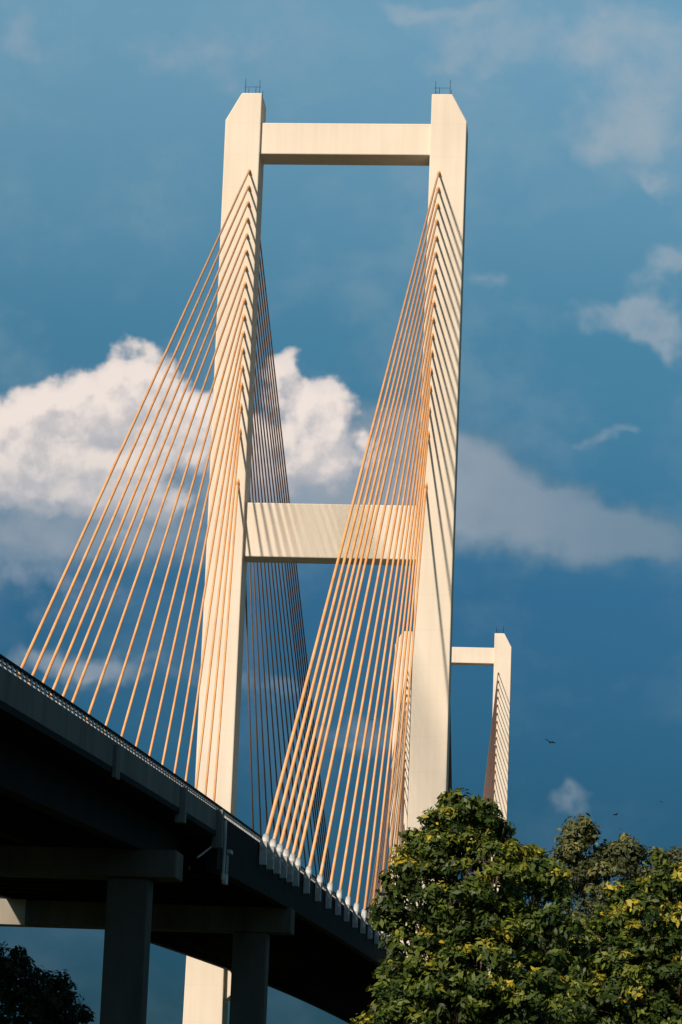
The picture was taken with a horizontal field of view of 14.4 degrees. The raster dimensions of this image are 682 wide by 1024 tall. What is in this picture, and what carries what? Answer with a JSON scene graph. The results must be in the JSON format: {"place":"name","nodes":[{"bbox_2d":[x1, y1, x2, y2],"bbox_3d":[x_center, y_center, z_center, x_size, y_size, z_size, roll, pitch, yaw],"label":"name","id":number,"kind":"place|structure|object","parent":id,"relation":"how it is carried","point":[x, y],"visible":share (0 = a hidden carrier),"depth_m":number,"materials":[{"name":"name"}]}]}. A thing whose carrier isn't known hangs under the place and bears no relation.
{"place":"outdoors","nodes":[
{"label":"outdoors","id":0,"kind":"place"},
{"bbox_2d":[0,0,681,1023],"label":"sky","id":1,"kind":"structure","parent":0,"point":[114,113],"materials":[{"name":"blue"}]},
{"label":"ground","id":2,"kind":"structure","parent":0,"visible":0},
{"bbox_2d":[0,941,95,1023],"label":"broadleaf tree","id":3,"kind":"object","parent":2,"relation":"on","point":[33,1000],"visible":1,"depth_m":97.88,"materials":[{"name":"green plant"}]},
{"bbox_2d":[0,80,511,1023],"bbox_3d":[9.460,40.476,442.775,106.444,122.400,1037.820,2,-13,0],"label":"cable stayed bridge","id":4,"kind":"structure","parent":2,"relation":"on","point":[128,850],"depth_m":275.62,"materials":[{"name":"paint"}]},
{"bbox_2d":[350,787,596,1023],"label":"broadleaf tree","id":5,"kind":"object","parent":2,"relation":"on","point":[463,930],"visible":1,"depth_m":58.78,"materials":[{"name":"green plant"}]},
{"bbox_2d":[528,813,681,1023],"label":"broadleaf tree","id":6,"kind":"object","parent":2,"relation":"on","point":[623,856],"visible":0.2,"depth_m":79.44,"materials":[{"name":"green plant"}]},
{"bbox_2d":[533,851,681,1023],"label":"broadleaf tree","id":7,"kind":"object","parent":2,"relation":"on","point":[608,971],"visible":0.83,"depth_m":66.52,"materials":[{"name":"green plant"}]}
]}

